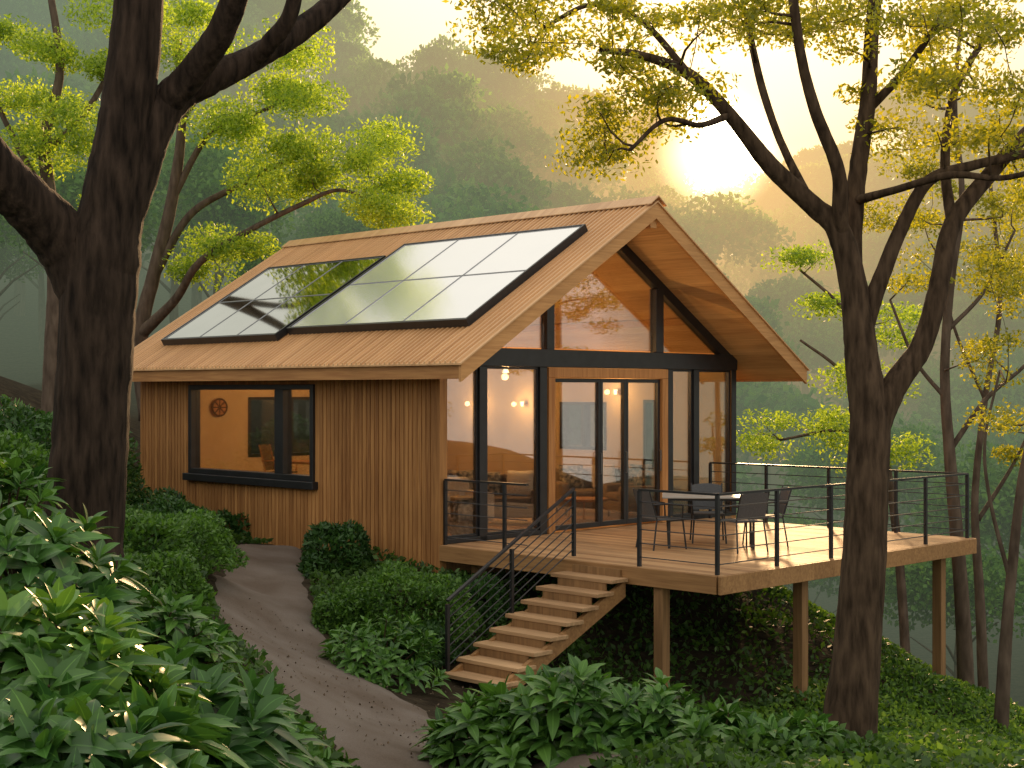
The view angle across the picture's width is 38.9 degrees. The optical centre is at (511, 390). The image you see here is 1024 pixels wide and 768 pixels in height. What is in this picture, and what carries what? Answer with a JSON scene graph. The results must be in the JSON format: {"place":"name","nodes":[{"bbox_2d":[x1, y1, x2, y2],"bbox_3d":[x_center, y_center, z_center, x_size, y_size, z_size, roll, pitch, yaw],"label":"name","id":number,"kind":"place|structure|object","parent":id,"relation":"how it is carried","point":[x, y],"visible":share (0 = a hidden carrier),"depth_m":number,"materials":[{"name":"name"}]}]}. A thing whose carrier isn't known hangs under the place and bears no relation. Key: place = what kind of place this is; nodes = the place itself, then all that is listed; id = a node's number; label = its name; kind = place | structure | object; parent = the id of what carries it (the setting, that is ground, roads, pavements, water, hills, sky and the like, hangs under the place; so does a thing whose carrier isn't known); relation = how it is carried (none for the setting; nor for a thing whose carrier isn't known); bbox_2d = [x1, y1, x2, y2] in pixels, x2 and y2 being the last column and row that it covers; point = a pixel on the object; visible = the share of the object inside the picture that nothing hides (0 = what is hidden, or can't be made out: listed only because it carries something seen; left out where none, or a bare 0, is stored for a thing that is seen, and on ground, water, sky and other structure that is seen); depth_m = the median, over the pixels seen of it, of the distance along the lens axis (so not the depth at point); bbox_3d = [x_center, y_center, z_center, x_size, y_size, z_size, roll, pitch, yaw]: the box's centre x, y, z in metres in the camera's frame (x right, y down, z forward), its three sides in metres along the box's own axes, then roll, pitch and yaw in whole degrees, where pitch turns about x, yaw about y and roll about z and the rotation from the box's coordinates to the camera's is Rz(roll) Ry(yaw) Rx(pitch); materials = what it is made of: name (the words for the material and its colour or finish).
{"place":"outdoors","nodes":[
{"label":"outdoors","id":0,"kind":"place"},
{"bbox_2d":[212,544,619,767],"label":"path","id":1,"kind":"structure","parent":0,"point":[270,578],"depth_m":16.05,"materials":[{"name":"packed earth"}]},
{"bbox_2d":[0,20,1023,767],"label":"ground","id":2,"kind":"structure","parent":0,"point":[20,368],"depth_m":23.38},
{"bbox_2d":[0,221,38,295],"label":"forest tree","id":3,"kind":"object","parent":2,"relation":"on","point":[7,240],"visible":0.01,"depth_m":49.90,"materials":[{"name":"green plant"}]},
{"bbox_2d":[0,229,45,319],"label":"forest tree","id":4,"kind":"object","parent":2,"relation":"on","point":[9,252],"visible":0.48,"depth_m":55.30,"materials":[{"name":"green plant"}]},
{"bbox_2d":[0,429,49,508],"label":"mounded shrub","id":5,"kind":"object","parent":2,"relation":"on","point":[24,450],"visible":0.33,"depth_m":16.85,"materials":[{"name":"green plant"}]},
{"bbox_2d":[0,394,52,478],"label":"mounded shrub","id":6,"kind":"object","parent":2,"relation":"on","point":[30,423],"visible":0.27,"depth_m":21.21,"materials":[{"name":"green plant"}]},
{"bbox_2d":[0,450,88,556],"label":"broadleaf shrub","id":7,"kind":"object","parent":2,"relation":"on","point":[15,479],"visible":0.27,"depth_m":11.07,"materials":[{"name":"green plant"}]},
{"bbox_2d":[16,165,83,354],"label":"forest tree","id":8,"kind":"object","parent":2,"relation":"on","point":[41,309],"depth_m":61.46,"materials":[{"name":"brown plant"}]},
{"bbox_2d":[1,412,152,504],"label":"mounded shrub","id":9,"kind":"object","parent":2,"relation":"on","point":[133,486],"visible":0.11,"depth_m":24.73,"materials":[{"name":"green plant"}]},
{"bbox_2d":[0,490,158,651],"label":"broadleaf shrub","id":10,"kind":"object","parent":2,"relation":"on","point":[40,551],"visible":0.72,"depth_m":9.03,"materials":[{"name":"green plant"}]},
{"bbox_2d":[0,156,164,268],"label":"forest tree","id":11,"kind":"object","parent":2,"relation":"on","point":[69,189],"visible":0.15,"depth_m":44.79,"materials":[{"name":"green plant"}]},
{"bbox_2d":[0,0,176,413],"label":"slender tree","id":12,"kind":"object","parent":2,"relation":"on","point":[53,105],"visible":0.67,"depth_m":26.71,"materials":[{"name":"green plant"}]},
{"bbox_2d":[0,672,226,767],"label":"broadleaf shrub","id":13,"kind":"object","parent":2,"relation":"on","point":[51,730],"visible":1,"depth_m":5.85,"materials":[{"name":"green plant"}]},
{"bbox_2d":[0,577,248,767],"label":"broadleaf shrub","id":14,"kind":"object","parent":2,"relation":"on","point":[87,647],"visible":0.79,"depth_m":6.88,"materials":[{"name":"green plant"}]},
{"bbox_2d":[128,485,187,513],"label":"mounded shrub","id":15,"kind":"object","parent":2,"relation":"on","point":[146,496],"visible":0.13,"depth_m":24.51,"materials":[{"name":"green plant"}]},
{"bbox_2d":[123,508,201,566],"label":"mounded shrub","id":16,"kind":"object","parent":2,"relation":"on","point":[173,527],"visible":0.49,"depth_m":17.23,"materials":[{"name":"green plant"}]},
{"bbox_2d":[125,550,217,602],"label":"mounded shrub","id":17,"kind":"object","parent":2,"relation":"on","point":[172,576],"visible":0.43,"depth_m":15.31,"materials":[{"name":"green plant"}]},
{"bbox_2d":[0,0,350,572],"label":"dark tree","id":18,"kind":"object","parent":2,"relation":"on","point":[88,252],"visible":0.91,"depth_m":11.78,"materials":[{"name":"brown plant"}]},
{"bbox_2d":[126,493,227,544],"bbox_3d":[-5.153,1.922,21.481,2.034,0.847,1.930,0,0,0],"label":"mounded shrub","id":19,"kind":"object","parent":2,"relation":"on","point":[163,504],"visible":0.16,"depth_m":21.32,"materials":[{"name":"green plant"}]},
{"bbox_2d":[121,583,247,681],"bbox_3d":[-2.714,1.901,10.781,1.465,0.923,1.594,0,0,0],"label":"broadleaf shrub","id":20,"kind":"object","parent":2,"relation":"on","point":[206,634],"visible":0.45,"depth_m":10.64,"materials":[{"name":"green plant"}]},
{"bbox_2d":[141,135,231,322],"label":"forest tree","id":21,"kind":"object","parent":2,"relation":"on","point":[173,314],"visible":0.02,"depth_m":54.61,"materials":[{"name":"green plant"}]},
{"bbox_2d":[130,508,249,574],"bbox_3d":[-4.286,1.903,18.539,1.818,0.792,1.887,0,0,0],"label":"mounded shrub","id":22,"kind":"object","parent":2,"relation":"on","point":[221,551],"visible":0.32,"depth_m":18.27,"materials":[{"name":"green plant"}]},
{"bbox_2d":[107,639,317,767],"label":"broadleaf shrub","id":23,"kind":"object","parent":2,"relation":"on","point":[260,738],"visible":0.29,"depth_m":7.59,"materials":[{"name":"green plant"}]},
{"bbox_2d":[147,137,301,297],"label":"forest tree","id":24,"kind":"object","parent":2,"relation":"on","point":[224,210],"visible":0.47,"depth_m":47.83,"materials":[{"name":"green plant"}]},
{"bbox_2d":[215,508,250,541],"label":"mounded shrub","id":25,"kind":"object","parent":2,"relation":"on","point":[228,517],"visible":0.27,"depth_m":24.85,"materials":[{"name":"green plant"}]},
{"bbox_2d":[225,242,284,281],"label":"forest tree","id":26,"kind":"object","parent":2,"relation":"on","point":[249,265],"visible":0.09,"depth_m":42.14,"materials":[{"name":"green plant"}]},
{"bbox_2d":[134,0,435,420],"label":"layered tree","id":27,"kind":"object","parent":2,"relation":"on","point":[291,93],"visible":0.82,"depth_m":31.15,"materials":[{"name":"leaf"},{"name":"dark brown bark"}]},
{"bbox_2d":[274,701,352,767],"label":"broadleaf shrub","id":28,"kind":"object","parent":2,"relation":"on","point":[302,735],"visible":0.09,"depth_m":8.90,"materials":[{"name":"green plant"}]},
{"bbox_2d":[296,519,377,577],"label":"mounded shrub","id":29,"kind":"object","parent":2,"relation":"on","point":[325,533],"visible":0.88,"depth_m":21.32,"materials":[{"name":"green plant"}]},
{"bbox_2d":[215,585,470,757],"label":"leaf litter","id":30,"kind":"object","parent":2,"relation":"on","point":[346,691],"visible":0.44,"depth_m":15.56,"materials":[{"name":"brown plant"}]},
{"bbox_2d":[293,205,395,238],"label":"forest tree","id":31,"kind":"object","parent":2,"relation":"on","point":[330,223],"visible":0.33,"depth_m":53.49,"materials":[{"name":"green plant"}]},
{"bbox_2d":[310,588,379,635],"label":"mounded shrub","id":32,"kind":"object","parent":2,"relation":"on","point":[318,614],"visible":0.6,"depth_m":18.59,"materials":[{"name":"green plant"}]},
{"bbox_2d":[318,611,450,698],"bbox_3d":[-1.612,3.161,17.358,1.678,1.113,1.776,0,0,-37],"label":"broadleaf shrub","id":33,"kind":"object","parent":2,"relation":"on","point":[358,646],"visible":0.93,"depth_m":17.07,"materials":[{"name":"green plant"}]},
{"bbox_2d":[318,559,483,641],"bbox_3d":[-1.534,2.731,19.226,2.336,1.025,2.209,0,0,0],"label":"mounded shrub","id":34,"kind":"object","parent":2,"relation":"on","point":[404,576],"visible":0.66,"depth_m":18.75,"materials":[{"name":"green plant"}]},
{"bbox_2d":[392,619,461,670],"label":"mounded shrub","id":35,"kind":"object","parent":2,"relation":"on","point":[436,629],"visible":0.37,"depth_m":18.14,"materials":[{"name":"green plant"}]},
{"bbox_2d":[132,195,809,572],"bbox_3d":[-1.141,-0.028,26.643,9.870,6.195,8.620,0,0,45],"label":"wooden cabin","id":36,"kind":"object","parent":2,"relation":"on","point":[610,357],"visible":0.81,"depth_m":23.90,"materials":[{"name":"brown wood"}]},
{"bbox_2d":[182,384,317,489],"bbox_3d":[-4.486,0.745,24.847,3.840,1.710,0.270,0,0,45],"label":"window","id":37,"kind":"structure","parent":36,"relation":"in","point":[262,434],"depth_m":24.80,"materials":[{"name":"black metal"}]},
{"bbox_2d":[161,255,385,345],"bbox_3d":[-4.355,-1.636,26.392,3.560,0.125,2.830,0,32,45],"label":"solar array","id":38,"kind":"object","parent":36,"relation":"on","point":[270,303],"visible":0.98,"depth_m":26.21,"materials":[{"name":"glass"}]},
{"bbox_2d":[286,224,587,334],"bbox_3d":[-1.288,-1.801,23.704,4.400,0.125,3.060,0,32,45],"label":"solar array","id":39,"kind":"object","parent":36,"relation":"on","point":[460,282],"visible":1,"depth_m":23.38,"materials":[{"name":"silver glass"}]},
{"bbox_2d":[447,368,477,538],"bbox_3d":[-0.784,0.910,21.761,0.060,2.576,0.696,0,0,45],"label":"window","id":40,"kind":"structure","parent":36,"relation":"in","point":[462,397],"depth_m":21.81,"materials":[{"name":"clear glass"}]},
{"bbox_2d":[487,366,537,534],"bbox_3d":[-0.013,0.910,22.534,1.156,2.576,0.060,0,0,-45],"label":"window","id":41,"kind":"structure","parent":36,"relation":"in","point":[512,392],"depth_m":22.56,"materials":[{"name":"clear glass"}]},
{"bbox_2d":[503,313,543,347],"bbox_3d":[0.055,-1.237,22.604,0.015,1.114,1.280,0,0,45],"label":"gable window","id":42,"kind":"structure","parent":36,"relation":"in","point":[532,336],"depth_m":22.86,"materials":[{"name":"clear glass"}]},
{"bbox_2d":[555,378,601,530],"bbox_3d":[1.056,1.017,23.568,1.145,2.445,0.129,0,0,-45],"label":"door","id":43,"kind":"structure","parent":36,"relation":"in","point":[577,400],"depth_m":23.64,"materials":[{"name":"clear glass"}]},
{"bbox_2d":[555,251,652,351],"bbox_3d":[1.530,-1.659,24.078,2.550,1.958,0.015,0,0,-45],"label":"gable window","id":44,"kind":"structure","parent":36,"relation":"in","point":[611,308],"depth_m":24.19,"materials":[{"name":"clear glass"}]},
{"bbox_2d":[600,379,627,525],"bbox_3d":[1.692,1.017,24.202,0.129,2.445,0.645,0,0,45],"label":"door","id":45,"kind":"structure","parent":36,"relation":"in","point":[612,391],"depth_m":24.24,"materials":[{"name":"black glass"}]},
{"bbox_2d":[626,379,660,523],"bbox_3d":[2.238,1.017,24.748,0.129,2.445,0.890,0,0,45],"label":"door","id":46,"kind":"structure","parent":36,"relation":"in","point":[642,395],"depth_m":24.79,"materials":[{"name":"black glass"}]},
{"bbox_2d":[673,369,691,516],"bbox_3d":[2.967,0.910,25.515,0.586,2.576,0.060,0,0,-45],"label":"window","id":47,"kind":"structure","parent":36,"relation":"in","point":[682,379],"depth_m":25.56,"materials":[{"name":"clear glass"}]},
{"bbox_2d":[664,299,714,352],"bbox_3d":[3.191,-1.183,25.740,0.015,1.005,1.750,0,0,45],"label":"gable window","id":48,"kind":"structure","parent":36,"relation":"in","point":[679,336],"depth_m":25.51,"materials":[{"name":"clear glass"}]},
{"bbox_2d":[699,370,729,511],"bbox_3d":[3.621,0.910,26.169,0.956,2.576,0.060,0,0,-45],"label":"window","id":49,"kind":"structure","parent":36,"relation":"in","point":[714,385],"depth_m":26.21,"materials":[{"name":"clear glass"}]},
{"bbox_2d":[432,571,515,625],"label":"mounded shrub","id":50,"kind":"object","parent":2,"relation":"on","point":[491,592],"visible":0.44,"depth_m":19.90,"materials":[{"name":"green plant"}]},
{"bbox_2d":[410,680,559,767],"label":"broadleaf shrub","id":51,"kind":"object","parent":2,"relation":"on","point":[448,736],"visible":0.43,"depth_m":12.95,"materials":[{"name":"green plant"}]},
{"bbox_2d":[0,0,1023,569],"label":"forest","id":52,"kind":"object","parent":2,"relation":"on","point":[490,134],"depth_m":97.68,"materials":[{"name":"green plant"}]},
{"bbox_2d":[0,468,1023,767],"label":"ground cover","id":53,"kind":"object","parent":2,"relation":"on","point":[680,752],"visible":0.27,"depth_m":19.11,"materials":[{"name":"green plant"}]},
{"bbox_2d":[445,564,627,701],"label":"wooden stairs","id":54,"kind":"structure","parent":2,"relation":"on","point":[510,648],"depth_m":18.24,"materials":[{"name":"brown wood"}]},
{"bbox_2d":[445,488,575,671],"bbox_3d":[0.018,2.413,18.773,0.052,2.214,2.354,0,0,45],"label":"stair railing","id":55,"kind":"object","parent":54,"relation":"on","point":[510,573],"visible":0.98,"depth_m":18.73,"materials":[{"name":"black metal"}]},
{"bbox_2d":[458,653,655,767],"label":"broadleaf shrub","id":56,"kind":"object","parent":2,"relation":"on","point":[577,688],"visible":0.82,"depth_m":12.51,"materials":[{"name":"green plant"}]},
{"bbox_2d":[572,667,711,757],"bbox_3d":[1.258,3.018,12.661,1.607,1.086,1.472,0,0,0],"label":"broadleaf shrub","id":57,"kind":"object","parent":2,"relation":"on","point":[652,709],"visible":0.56,"depth_m":12.40,"materials":[{"name":"green plant"}]},
{"bbox_2d":[439,518,976,702],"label":"wooden deck","id":58,"kind":"structure","parent":2,"relation":"on","point":[614,548],"depth_m":20.38,"materials":[{"name":"brown wood"}]},
{"bbox_2d":[443,479,528,548],"bbox_3d":[-0.393,1.782,20.803,1.712,0.976,0.050,0,0,45],"label":"deck railing","id":59,"kind":"object","parent":58,"relation":"on","point":[504,518],"visible":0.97,"depth_m":20.78,"materials":[{"name":"black metal"}]},
{"bbox_2d":[632,488,686,550],"bbox_3d":[2.116,1.839,20.908,0.640,0.866,0.546,0,0,-25],"label":"chair","id":60,"kind":"object","parent":58,"relation":"on","point":[648,509],"visible":0.57,"depth_m":20.74,"materials":[{"name":"grey"}]},
{"bbox_2d":[689,483,727,543],"bbox_3d":[2.953,1.839,21.855,0.546,0.866,0.640,0,0,4],"label":"chair","id":61,"kind":"object","parent":58,"relation":"on","point":[709,488],"visible":0.68,"depth_m":22.07,"materials":[{"name":"grey"}]},
{"bbox_2d":[662,493,754,549],"bbox_3d":[2.900,1.895,21.188,1.400,0.750,0.880,0,0,6],"label":"dining table","id":62,"kind":"object","parent":58,"relation":"on","point":[682,497],"visible":0.57,"depth_m":20.87,"materials":[{"name":"black metal"}]},
{"bbox_2d":[720,492,769,553],"bbox_3d":[3.279,1.839,20.524,0.546,0.866,0.641,0,0,-24],"label":"chair","id":63,"kind":"object","parent":58,"relation":"on","point":[750,511],"visible":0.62,"depth_m":20.29,"materials":[{"name":"grey"}]},
{"bbox_2d":[742,486,791,547],"bbox_3d":[3.747,1.839,21.253,0.640,0.866,0.546,0,0,-6],"label":"chair","id":64,"kind":"object","parent":58,"relation":"on","point":[784,494],"visible":0.38,"depth_m":21.25,"materials":[{"name":"grey"}]},
{"bbox_2d":[637,462,968,574],"bbox_3d":[3.035,1.767,21.866,4.977,1.006,6.400,0,0,45],"label":"deck railing","id":65,"kind":"object","parent":58,"relation":"on","point":[829,509],"visible":0.84,"depth_m":19.66,"materials":[{"name":"black metal"}]},
{"bbox_2d":[651,695,774,759],"bbox_3d":[1.733,2.969,12.196,1.222,0.763,1.352,0,0,-30],"label":"broadleaf shrub","id":66,"kind":"object","parent":2,"relation":"on","point":[707,726],"visible":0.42,"depth_m":12.04,"materials":[{"name":"green plant"}]},
{"bbox_2d":[442,0,1023,747],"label":"tall tree","id":67,"kind":"object","parent":2,"relation":"on","point":[852,690],"visible":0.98,"depth_m":12.84,"materials":[{"name":"brown plant"}]},
{"bbox_2d":[738,709,872,763],"bbox_3d":[2.417,3.060,12.050,1.367,0.780,1.218,0,0,0],"label":"broadleaf shrub","id":68,"kind":"object","parent":2,"relation":"on","point":[771,728],"visible":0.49,"depth_m":11.93,"materials":[{"name":"green plant"}]},
{"bbox_2d":[758,508,889,612],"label":"forest tree","id":69,"kind":"object","parent":2,"relation":"on","point":[814,583],"visible":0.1,"depth_m":50.97,"materials":[{"name":"green plant"}]},
{"bbox_2d":[736,239,938,652],"bbox_3d":[7.329,2.933,32.963,5.200,12.758,3.720,0,0,0],"label":"slender tree","id":70,"kind":"object","parent":2,"relation":"on","point":[829,300],"visible":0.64,"depth_m":32.83,"materials":[{"name":"green plant"}]},
{"bbox_2d":[782,418,905,525],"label":"forest tree","id":71,"kind":"object","parent":2,"relation":"on","point":[803,464],"visible":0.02,"depth_m":60.52,"materials":[{"name":"green plant"}]},
{"bbox_2d":[776,418,960,531],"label":"forest tree","id":72,"kind":"object","parent":2,"relation":"on","point":[815,459],"visible":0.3,"depth_m":55.25,"materials":[{"name":"green plant"}]},
{"bbox_2d":[741,586,1023,763],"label":"moss cover","id":73,"kind":"object","parent":2,"relation":"on","point":[1013,727],"visible":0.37,"depth_m":19.34,"materials":[{"name":"green plant"}]},
{"bbox_2d":[862,31,1023,685],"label":"slender tree","id":74,"kind":"object","parent":2,"relation":"on","point":[964,657],"visible":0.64,"depth_m":23.45,"materials":[{"name":"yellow plant"}]},
{"bbox_2d":[875,148,1023,688],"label":"slender tree","id":75,"kind":"object","parent":2,"relation":"on","point":[980,612],"visible":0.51,"depth_m":26.95,"materials":[{"name":"green plant"}]},
{"bbox_2d":[883,545,1023,677],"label":"forest tree","id":76,"kind":"object","parent":2,"relation":"on","point":[918,577],"visible":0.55,"depth_m":42.40,"materials":[{"name":"green plant"}]},
{"bbox_2d":[903,441,1023,580],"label":"forest tree","id":77,"kind":"object","parent":2,"relation":"on","point":[1003,503],"visible":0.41,"depth_m":48.02,"materials":[{"name":"green plant"}]},
{"bbox_2d":[955,163,1023,731],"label":"slender tree","id":78,"kind":"object","parent":2,"relation":"on","point":[1002,701],"visible":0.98,"depth_m":19.93,"materials":[{"name":"green plant"}]},
{"bbox_2d":[983,464,1023,558],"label":"forest tree","id":79,"kind":"object","parent":2,"relation":"on","point":[1022,556],"depth_m":58.03,"materials":[{"name":"green plant"}]},
{"bbox_2d":[306,0,1023,255],"label":"sky","id":80,"kind":"structure","parent":0,"point":[404,25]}
]}

